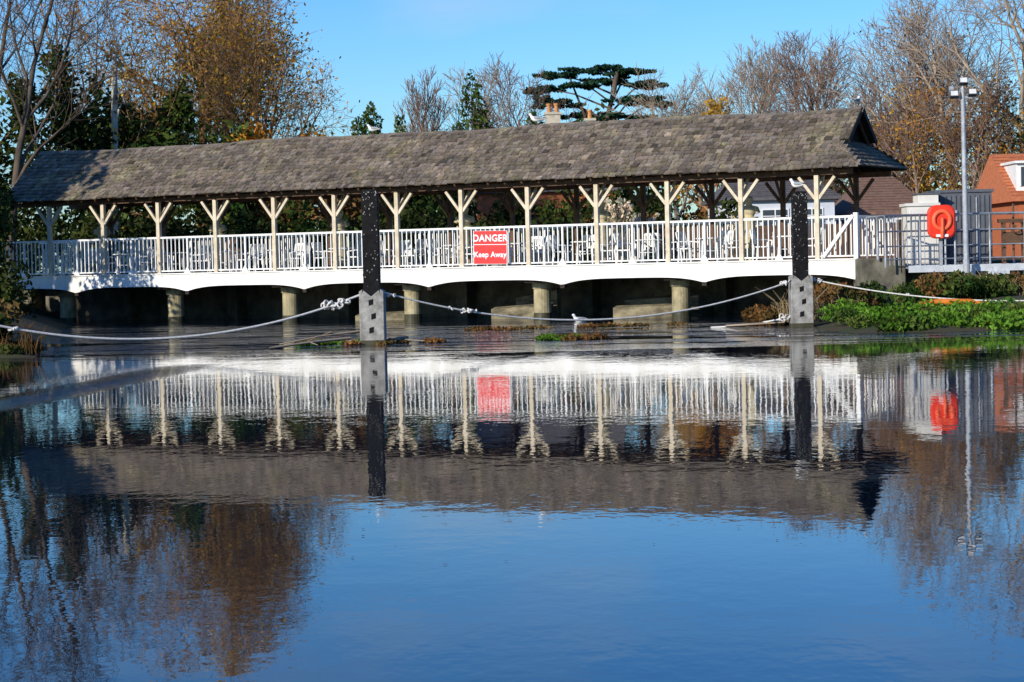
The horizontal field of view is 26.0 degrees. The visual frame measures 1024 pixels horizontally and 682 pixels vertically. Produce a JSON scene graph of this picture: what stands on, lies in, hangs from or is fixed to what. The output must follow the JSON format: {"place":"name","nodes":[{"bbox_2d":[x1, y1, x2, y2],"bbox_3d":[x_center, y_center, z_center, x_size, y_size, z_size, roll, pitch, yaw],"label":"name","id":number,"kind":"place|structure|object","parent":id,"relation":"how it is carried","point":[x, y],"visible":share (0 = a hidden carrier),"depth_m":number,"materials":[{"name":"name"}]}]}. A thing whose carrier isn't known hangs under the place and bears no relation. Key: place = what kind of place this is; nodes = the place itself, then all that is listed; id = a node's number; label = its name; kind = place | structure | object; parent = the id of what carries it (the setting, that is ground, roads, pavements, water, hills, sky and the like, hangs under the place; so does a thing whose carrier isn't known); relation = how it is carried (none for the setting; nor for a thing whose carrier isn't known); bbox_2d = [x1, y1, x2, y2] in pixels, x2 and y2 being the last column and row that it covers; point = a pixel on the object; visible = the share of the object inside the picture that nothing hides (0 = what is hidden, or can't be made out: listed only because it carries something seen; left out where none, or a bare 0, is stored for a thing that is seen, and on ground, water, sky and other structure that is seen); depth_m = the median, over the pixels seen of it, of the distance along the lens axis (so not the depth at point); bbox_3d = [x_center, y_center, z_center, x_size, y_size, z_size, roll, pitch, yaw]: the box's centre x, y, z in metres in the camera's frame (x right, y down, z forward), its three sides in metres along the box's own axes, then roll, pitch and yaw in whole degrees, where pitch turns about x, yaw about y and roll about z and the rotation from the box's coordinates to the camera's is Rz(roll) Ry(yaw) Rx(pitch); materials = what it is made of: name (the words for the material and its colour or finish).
{"place":"outdoors","nodes":[
{"label":"outdoors","id":0,"kind":"place"},
{"bbox_2d":[0,314,1023,681],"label":"river water","id":1,"kind":"structure","parent":0,"point":[528,508],"depth_m":15.63,"materials":[{"name":"blue liquid"}]},
{"bbox_2d":[359,189,386,344],"bbox_3d":[-3.021,-0.903,48.096,0.544,4.750,0.544,-1,2,2],"label":"mooring post","id":2,"kind":"object","parent":1,"relation":"in","point":[372,308],"visible":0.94,"depth_m":47.86,"materials":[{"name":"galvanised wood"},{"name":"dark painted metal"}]},
{"bbox_2d":[0,294,358,339],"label":"mooring rope","id":3,"kind":"object","parent":2,"relation":"attached to","point":[332,305],"visible":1,"depth_m":46.22,"materials":[{"name":"fabric"}]},
{"bbox_2d":[295,321,689,345],"bbox_3d":[-0.158,-0.201,52.591,6.580,0.200,11.267,-1,2,17],"label":"floating weed","id":4,"kind":"object","parent":1,"relation":"on","point":[565,336],"visible":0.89,"depth_m":48.85,"materials":[{"name":"brown plant"}]},
{"bbox_2d":[269,288,827,348],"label":"driftwood branches","id":5,"kind":"object","parent":1,"relation":"on","point":[404,337],"visible":0.86,"depth_m":48.23,"materials":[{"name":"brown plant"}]},
{"bbox_2d":[788,191,813,326],"bbox_3d":[6.943,-1.266,53.394,0.544,4.650,0.544,-1,2,0],"label":"mooring post","id":6,"kind":"object","parent":1,"relation":"in","point":[800,290],"visible":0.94,"depth_m":53.16,"materials":[{"name":"concrete"}]},
{"bbox_2d":[384,279,790,320],"bbox_3d":[1.983,-0.877,50.598,10.841,0.816,0.198,-2,2,-29],"label":"mooring rope","id":7,"kind":"object","parent":6,"relation":"attached to","point":[468,310],"visible":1,"depth_m":50.29,"materials":[{"name":"fabric"}]},
{"bbox_2d":[813,278,1023,301],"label":"mooring rope","id":8,"kind":"object","parent":6,"relation":"attached to","point":[818,280],"visible":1,"depth_m":52.85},
{"bbox_2d":[854,258,941,303],"bbox_3d":[10.395,-1.445,59.795,2.350,1.600,1.600,-1,2,0],"label":"concrete abutment","id":9,"kind":"object","parent":1,"relation":"in","point":[888,277],"visible":0.24,"depth_m":58.98,"materials":[{"name":"concrete"}]},
{"bbox_2d":[866,211,1023,276],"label":"steel walkway","id":10,"kind":"structure","parent":9,"relation":"on","point":[980,267],"depth_m":58.53,"materials":[{"name":"paint"}]},
{"bbox_2d":[927,205,955,264],"bbox_3d":[11.300,-2.781,58.380,0.720,1.590,0.355,-1,2,0],"label":"lifebuoy housing","id":11,"kind":"object","parent":10,"relation":"on","point":[940,222],"visible":1,"depth_m":58.31,"materials":[{"name":"red plastic"}]},
{"bbox_2d":[997,204,1023,263],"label":"sluice winch","id":12,"kind":"object","parent":10,"relation":"on","point":[1013,236],"visible":1,"depth_m":58.74,"materials":[{"name":"metal"}]},
{"bbox_2d":[0,258,1023,357],"bbox_3d":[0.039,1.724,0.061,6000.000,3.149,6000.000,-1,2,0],"label":"ground","id":13,"kind":"structure","parent":0,"point":[51,322],"depth_m":56.28,"materials":[{"name":"brown plant"}]},
{"bbox_2d":[0,165,39,343],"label":"riverside bush","id":14,"kind":"object","parent":13,"relation":"on","point":[9,289],"visible":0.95,"depth_m":68.58,"materials":[{"name":"green plant"}]},
{"bbox_2d":[0,321,45,355],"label":"dry reeds","id":15,"kind":"object","parent":13,"relation":"on","point":[25,342],"visible":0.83,"depth_m":46.35,"materials":[{"name":"brown plant"}]},
{"bbox_2d":[0,340,47,354],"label":"bank plants","id":16,"kind":"object","parent":13,"relation":"on","point":[15,348],"visible":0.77,"depth_m":45.68,"materials":[{"name":"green plant"}]},
{"bbox_2d":[0,0,132,146],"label":"bare tree","id":17,"kind":"object","parent":13,"relation":"on","point":[42,92],"visible":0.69,"depth_m":86.69,"materials":[{"name":"brown plant"}]},
{"bbox_2d":[0,0,173,276],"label":"bare tree","id":18,"kind":"object","parent":13,"relation":"on","point":[19,161],"visible":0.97,"depth_m":84.04,"materials":[{"name":"brown plant"}]},
{"bbox_2d":[0,0,203,226],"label":"ivy clad tree","id":19,"kind":"object","parent":13,"relation":"on","point":[46,56],"visible":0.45,"depth_m":87.77,"materials":[{"name":"green plant"}]},
{"bbox_2d":[111,62,122,273],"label":"dead tree trunk","id":20,"kind":"object","parent":13,"relation":"on","point":[114,115],"visible":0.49,"depth_m":87.13,"materials":[{"name":"wood"}]},
{"bbox_2d":[0,69,361,275],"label":"ivy thicket","id":21,"kind":"object","parent":13,"relation":"on","point":[182,106],"visible":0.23,"depth_m":87.23,"materials":[{"name":"green plant"}]},
{"bbox_2d":[36,0,325,235],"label":"autumn willow tree","id":22,"kind":"object","parent":13,"relation":"on","point":[175,35],"visible":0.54,"depth_m":94.12,"materials":[{"name":"orange plant"}]},
{"bbox_2d":[144,0,318,234],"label":"yellow autumn tree","id":23,"kind":"object","parent":13,"relation":"on","point":[184,58],"visible":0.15,"depth_m":97.43,"materials":[{"name":"orange plant"}]},
{"bbox_2d":[166,2,363,234],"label":"autumn willow tree","id":24,"kind":"object","parent":13,"relation":"on","point":[269,63],"visible":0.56,"depth_m":91.60,"materials":[{"name":"orange plant"}]},
{"bbox_2d":[350,116,364,135],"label":"conifer tree","id":25,"kind":"object","parent":13,"relation":"on","point":[354,128],"visible":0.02,"depth_m":132.53,"materials":[{"name":"green plant"}]},
{"bbox_2d":[350,101,384,220],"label":"conifer tree","id":26,"kind":"object","parent":13,"relation":"on","point":[368,120],"visible":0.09,"depth_m":129.38,"materials":[{"name":"green plant"}]},
{"bbox_2d":[62,187,745,275],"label":"garden hedge","id":27,"kind":"object","parent":13,"relation":"on","point":[414,220],"visible":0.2,"depth_m":83.65,"materials":[{"name":"green plant"}]},
{"bbox_2d":[394,115,421,211],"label":"conifer tree","id":28,"kind":"object","parent":13,"relation":"on","point":[397,128],"visible":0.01,"depth_m":129.55,"materials":[{"name":"green plant"}]},
{"bbox_2d":[16,275,853,319],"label":"weir wall","id":29,"kind":"structure","parent":13,"relation":"on","point":[594,297],"depth_m":72.42,"materials":[{"name":"concrete"}]},
{"bbox_2d":[393,67,476,214],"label":"bare tree","id":30,"kind":"object","parent":13,"relation":"on","point":[421,126],"visible":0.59,"depth_m":138.56,"materials":[{"name":"brown plant"}]},
{"bbox_2d":[2,107,907,322],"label":"covered bridge","id":31,"kind":"structure","parent":13,"relation":"on","point":[832,145],"depth_m":66.66,"materials":[{"name":"white paint"}]},
{"bbox_2d":[93,222,111,274],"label":"stone bust","id":32,"kind":"object","parent":31,"relation":"on","point":[97,231],"visible":0.41,"depth_m":75.31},
{"bbox_2d":[135,247,154,273],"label":"patio chair","id":33,"kind":"object","parent":31,"relation":"on","point":[149,253],"visible":0.62,"depth_m":73.56,"materials":[{"name":"white paint"}]},
{"bbox_2d":[164,252,189,272],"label":"patio table","id":34,"kind":"object","parent":31,"relation":"on","point":[169,253],"visible":0.62,"depth_m":72.89,"materials":[{"name":"white paint"}]},
{"bbox_2d":[201,245,221,273],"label":"patio chair","id":35,"kind":"object","parent":31,"relation":"on","point":[206,253],"visible":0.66,"depth_m":72.69,"materials":[{"name":"white paint"}]},
{"bbox_2d":[209,217,227,271],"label":"stone bust","id":36,"kind":"object","parent":31,"relation":"on","point":[222,227],"visible":0.34,"depth_m":73.09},
{"bbox_2d":[235,244,255,271],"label":"patio chair","id":37,"kind":"object","parent":31,"relation":"on","point":[251,251],"visible":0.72,"depth_m":71.76,"materials":[{"name":"white paint"}]},
{"bbox_2d":[254,244,269,270],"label":"patio chair","id":38,"kind":"object","parent":31,"relation":"on","point":[260,253],"visible":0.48,"depth_m":71.70,"materials":[{"name":"white paint"}]},
{"bbox_2d":[289,242,310,271],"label":"patio chair","id":39,"kind":"object","parent":31,"relation":"on","point":[307,247],"visible":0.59,"depth_m":70.72,"materials":[{"name":"white paint"}]},
{"bbox_2d":[311,242,332,269],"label":"patio chair","id":40,"kind":"object","parent":31,"relation":"on","point":[320,252],"visible":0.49,"depth_m":70.27,"materials":[{"name":"white paint"}]},
{"bbox_2d":[330,212,348,269],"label":"stone bust","id":41,"kind":"object","parent":31,"relation":"on","point":[342,224],"visible":0.43,"depth_m":70.81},
{"bbox_2d":[392,240,411,267],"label":"patio chair","id":42,"kind":"object","parent":31,"relation":"on","point":[409,246],"visible":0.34,"depth_m":70.24,"materials":[{"name":"white paint"}]},
{"bbox_2d":[403,239,425,267],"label":"patio chair","id":43,"kind":"object","parent":31,"relation":"on","point":[422,246],"visible":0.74,"depth_m":68.72,"materials":[{"name":"white paint"}]},
{"bbox_2d":[426,239,447,267],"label":"patio chair","id":44,"kind":"object","parent":31,"relation":"on","point":[436,248],"visible":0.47,"depth_m":68.43,"materials":[{"name":"white paint"}]},
{"bbox_2d":[454,208,475,266],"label":"stone bust","id":45,"kind":"object","parent":31,"relation":"on","point":[469,219],"visible":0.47,"depth_m":68.66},
{"bbox_2d":[473,230,507,263],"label":"danger sign","id":46,"kind":"object","parent":31,"relation":"attached to","point":[490,247],"visible":1,"depth_m":65.42,"materials":[{"name":"metal"}]},
{"bbox_2d":[520,236,542,265],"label":"patio chair","id":47,"kind":"object","parent":31,"relation":"on","point":[536,242],"visible":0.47,"depth_m":67.53,"materials":[{"name":"white paint"}]},
{"bbox_2d":[532,235,551,266],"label":"patio chair","id":48,"kind":"object","parent":31,"relation":"on","point":[546,246],"visible":0.66,"depth_m":66.44,"materials":[{"name":"white paint"}]},
{"bbox_2d":[549,235,572,264],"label":"patio chair","id":49,"kind":"object","parent":31,"relation":"on","point":[555,241],"visible":0.61,"depth_m":66.02,"materials":[{"name":"white paint"}]},
{"bbox_2d":[579,235,594,265],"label":"patio chair","id":50,"kind":"object","parent":31,"relation":"on","point":[584,236],"visible":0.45,"depth_m":66.74,"materials":[{"name":"white paint"}]},
{"bbox_2d":[591,202,611,263],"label":"stone bust","id":51,"kind":"object","parent":31,"relation":"on","point":[605,215],"visible":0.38,"depth_m":66.41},
{"bbox_2d":[613,234,636,264],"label":"patio chair","id":52,"kind":"object","parent":31,"relation":"on","point":[620,243],"visible":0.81,"depth_m":65.40,"materials":[{"name":"white paint"}]},
{"bbox_2d":[634,239,662,262],"bbox_3d":[4.032,-2.611,65.213,0.860,0.742,0.860,-1,2,0],"label":"patio table","id":53,"kind":"object","parent":31,"relation":"on","point":[656,249],"visible":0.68,"depth_m":64.98,"materials":[{"name":"white paint"}]},
{"bbox_2d":[643,233,660,262],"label":"patio chair","id":54,"kind":"object","parent":31,"relation":"on","point":[649,235],"visible":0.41,"depth_m":66.15,"materials":[{"name":"white paint"}]},
{"bbox_2d":[675,232,700,263],"bbox_3d":[5.105,-2.706,64.367,0.568,0.942,0.534,0,3,41],"label":"patio chair","id":55,"kind":"object","parent":31,"relation":"on","point":[681,241],"visible":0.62,"depth_m":64.43,"materials":[{"name":"white paint"}]},
{"bbox_2d":[695,237,723,261],"bbox_3d":[5.681,-2.602,63.878,0.860,0.742,0.860,-1,2,0],"label":"patio table","id":56,"kind":"object","parent":31,"relation":"on","point":[702,249],"visible":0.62,"depth_m":63.65,"materials":[{"name":"white paint"}]},
{"bbox_2d":[711,230,733,262],"bbox_3d":[6.122,-2.733,64.486,0.534,0.942,0.568,0,2,36],"label":"patio chair","id":57,"kind":"object","parent":31,"relation":"on","point":[727,235],"visible":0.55,"depth_m":64.54,"materials":[{"name":"white paint"}]},
{"bbox_2d":[744,196,759,260],"bbox_3d":[6.878,-3.248,64.324,0.574,1.903,0.574,-2,2,-13],"label":"stone bust","id":58,"kind":"object","parent":31,"relation":"on","point":[750,210],"visible":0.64,"depth_m":64.16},
{"bbox_2d":[749,230,772,261],"bbox_3d":[7.135,-2.722,63.517,0.568,0.942,0.534,0,2,22],"label":"patio chair","id":59,"kind":"object","parent":31,"relation":"on","point":[755,239],"visible":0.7,"depth_m":63.51,"materials":[{"name":"white paint"}]},
{"bbox_2d":[430,60,511,214],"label":"tree","id":60,"kind":"object","parent":13,"relation":"on","point":[483,100],"visible":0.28,"depth_m":140.96,"materials":[{"name":"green plant"}]},
{"bbox_2d":[452,69,493,226],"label":"conifer tree","id":61,"kind":"object","parent":13,"relation":"on","point":[477,117],"visible":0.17,"depth_m":137.34,"materials":[{"name":"green plant"}]},
{"bbox_2d":[3,102,1007,273],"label":"distant treeline","id":62,"kind":"object","parent":13,"relation":"on","point":[683,216],"visible":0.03,"depth_m":148.40,"materials":[{"name":"green plant"}]},
{"bbox_2d":[449,52,605,129],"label":"bare tree","id":63,"kind":"object","parent":13,"relation":"on","point":[508,91],"visible":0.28,"depth_m":149.21,"materials":[{"name":"brown plant"}]},
{"bbox_2d":[153,220,992,273],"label":"timber fence","id":64,"kind":"object","parent":13,"relation":"on","point":[776,239],"visible":0.09,"depth_m":84.98,"materials":[{"name":"wood"}]},
{"bbox_2d":[522,63,673,120],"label":"cedar tree","id":65,"kind":"object","parent":13,"relation":"on","point":[619,74],"visible":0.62,"depth_m":199.31,"materials":[{"name":"green plant"}]},
{"bbox_2d":[602,60,706,227],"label":"bare tree","id":66,"kind":"object","parent":13,"relation":"on","point":[671,113],"visible":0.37,"depth_m":159.88,"materials":[{"name":"brown plant"}]},
{"bbox_2d":[633,78,746,210],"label":"bare tree","id":67,"kind":"object","parent":13,"relation":"on","point":[701,188],"visible":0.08,"depth_m":166.04,"materials":[{"name":"brown plant"}]},
{"bbox_2d":[670,95,733,211],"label":"autumn tree","id":68,"kind":"object","parent":13,"relation":"on","point":[714,107],"visible":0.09,"depth_m":139.58,"materials":[{"name":"orange plant"}]},
{"bbox_2d":[680,31,809,114],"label":"bare tree","id":69,"kind":"object","parent":13,"relation":"on","point":[752,80],"visible":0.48,"depth_m":160.28,"materials":[{"name":"brown plant"}]},
{"bbox_2d":[701,180,841,225],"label":"rendered bungalow","id":70,"kind":"object","parent":13,"relation":"on","point":[766,202],"visible":0.3,"depth_m":96.86,"materials":[{"name":"paint"}]},
{"bbox_2d":[731,207,822,225],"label":"windows","id":71,"kind":"structure","parent":70,"relation":"in","point":[765,213],"depth_m":96.81,"materials":[{"name":"white glass"}]},
{"bbox_2d":[723,29,891,138],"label":"bare alder tree","id":72,"kind":"object","parent":13,"relation":"on","point":[796,93],"visible":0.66,"depth_m":129.54,"materials":[{"name":"brown plant"}]},
{"bbox_2d":[757,285,869,322],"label":"dry reeds","id":73,"kind":"object","parent":13,"relation":"on","point":[816,316],"visible":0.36,"depth_m":54.43,"materials":[{"name":"plant"}]},
{"bbox_2d":[778,69,873,184],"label":"bare tree","id":74,"kind":"object","parent":13,"relation":"on","point":[830,100],"visible":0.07,"depth_m":148.97,"materials":[{"name":"brown plant"}]},
{"bbox_2d":[820,178,852,201],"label":"scrub tree","id":75,"kind":"object","parent":13,"relation":"on","point":[836,186],"visible":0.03,"depth_m":114.52,"materials":[{"name":"green plant"}]},
{"bbox_2d":[741,269,1023,324],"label":"plants","id":76,"kind":"object","parent":13,"relation":"on","point":[952,286],"visible":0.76,"depth_m":54.52,"materials":[{"name":"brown plant"}]},
{"bbox_2d":[852,103,942,191],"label":"scrub tree","id":77,"kind":"object","parent":13,"relation":"on","point":[883,134],"visible":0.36,"depth_m":110.18,"materials":[{"name":"brown plant"}]},
{"bbox_2d":[794,0,1022,189],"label":"bare tree","id":78,"kind":"object","parent":13,"relation":"on","point":[935,73],"visible":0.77,"depth_m":111.82,"materials":[{"name":"brown plant"}]},
{"bbox_2d":[808,1,1019,181],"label":"bare alder tree","id":79,"kind":"object","parent":13,"relation":"on","point":[916,78],"visible":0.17,"depth_m":128.79,"materials":[{"name":"brown plant"}]},
{"bbox_2d":[899,193,939,265],"bbox_3d":[11.149,-3.036,60.590,0.970,1.970,1.000,-1,2,0],"label":"equipment cabinet","id":80,"kind":"object","parent":13,"relation":"on","point":[922,203],"visible":0.73,"depth_m":60.15,"materials":[{"name":"metal"}]},
{"bbox_2d":[816,296,1023,332],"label":"waterside plants","id":81,"kind":"object","parent":13,"relation":"on","point":[906,316],"visible":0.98,"depth_m":49.47,"materials":[{"name":"green plant"}]},
{"bbox_2d":[825,71,1023,203],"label":"russet scrub","id":82,"kind":"object","parent":13,"relation":"on","point":[1019,148],"visible":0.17,"depth_m":108.74,"materials":[{"name":"brown plant"}]},
{"bbox_2d":[870,75,989,193],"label":"scrub tree","id":83,"kind":"object","parent":13,"relation":"on","point":[914,129],"visible":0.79,"depth_m":108.23,"materials":[{"name":"brown plant"}]},
{"bbox_2d":[844,0,1019,192],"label":"bare alder tree","id":84,"kind":"object","parent":13,"relation":"on","point":[918,73],"visible":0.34,"depth_m":124.46,"materials":[{"name":"brown plant"}]},
{"bbox_2d":[920,299,986,304],"bbox_3d":[10.381,-0.918,52.257,1.617,0.172,0.242,-1,2,-1],"label":"orange float boom","id":85,"kind":"object","parent":13,"relation":"on","point":[944,301],"visible":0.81,"depth_m":52.19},
{"bbox_2d":[885,0,1023,149],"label":"bare tree","id":86,"kind":"object","parent":13,"relation":"on","point":[960,55],"visible":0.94,"depth_m":107.85,"materials":[{"name":"brown plant"}]},
{"bbox_2d":[923,189,993,264],"bbox_3d":[12.382,-3.144,61.577,1.600,2.060,1.820,-1,2,0],"label":"storage container","id":87,"kind":"object","parent":13,"relation":"on","point":[979,200],"visible":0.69,"depth_m":60.72,"materials":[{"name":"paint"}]},
{"bbox_2d":[949,76,976,272],"bbox_3d":[11.825,-3.894,58.078,0.700,6.050,0.320,-1,2,0],"label":"floodlight mast","id":88,"kind":"object","parent":13,"relation":"on","point":[962,82],"visible":0.84,"depth_m":58.03,"materials":[{"name":"metal"}]},
{"bbox_2d":[909,67,1023,188],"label":"scrub tree","id":89,"kind":"object","parent":13,"relation":"on","point":[988,98],"visible":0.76,"depth_m":106.37,"materials":[{"name":"brown plant"}]},
{"bbox_2d":[927,267,1023,298],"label":"dry reeds","id":90,"kind":"object","parent":13,"relation":"on","point":[986,277],"visible":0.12,"depth_m":54.77,"materials":[{"name":"plant"}]},
{"bbox_2d":[934,85,1023,187],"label":"scrub tree","id":91,"kind":"object","parent":13,"relation":"on","point":[999,122],"visible":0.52,"depth_m":107.22,"materials":[{"name":"brown plant"}]},
{"bbox_2d":[0,0,1023,273],"label":"sky","id":92,"kind":"structure","parent":0,"point":[379,44],"materials":[{"name":"blue"}]},
{"bbox_2d":[477,191,615,225],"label":"walls","id":93,"kind":"structure","parent":0,"point":[485,202],"depth_m":103.83,"materials":[{"name":"red brick"}]},
{"bbox_2d":[471,187,620,197],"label":"roof","id":94,"kind":"structure","parent":93,"relation":"on","point":[616,188],"depth_m":103.52,"materials":[{"name":"brown tile"}]},
{"bbox_2d":[544,103,561,123],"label":"chimney","id":95,"kind":"object","parent":94,"relation":"on","point":[552,117],"visible":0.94,"depth_m":106.39,"materials":[{"name":"ceramic"}]},
{"bbox_2d":[602,196,640,262],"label":"pampas grass","id":96,"kind":"object","parent":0,"point":[624,210],"depth_m":78.67,"materials":[{"name":"plant"}]},
{"bbox_2d":[623,211,662,262],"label":"pampas grass","id":97,"kind":"object","parent":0,"point":[637,218],"depth_m":79.86,"materials":[{"name":"plant"}]},
{"bbox_2d":[718,215,764,260],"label":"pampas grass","id":98,"kind":"object","parent":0,"point":[734,228],"depth_m":78.80,"materials":[{"name":"plant"}]},
{"bbox_2d":[836,217,901,257],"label":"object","id":99,"kind":"structure","parent":0,"point":[843,221],"depth_m":98.94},
{"bbox_2d":[834,176,913,215],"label":"roof","id":100,"kind":"structure","parent":99,"relation":"on","point":[885,195],"depth_m":100.17,"materials":[{"name":"brown tile"}]},
{"bbox_2d":[992,201,1023,256],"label":"walls","id":101,"kind":"structure","parent":0,"point":[1005,207],"depth_m":94.38,"materials":[{"name":"orange brick"}]},
{"bbox_2d":[976,154,1023,204],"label":"roof","id":102,"kind":"structure","parent":101,"relation":"on","point":[995,177],"depth_m":94.87,"materials":[{"name":"orange tile"}]},
{"bbox_2d":[1000,160,1023,190],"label":"white dormer","id":103,"kind":"object","parent":102,"relation":"on","point":[1014,170],"visible":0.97,"depth_m":92.25,"materials":[{"name":"paint"}]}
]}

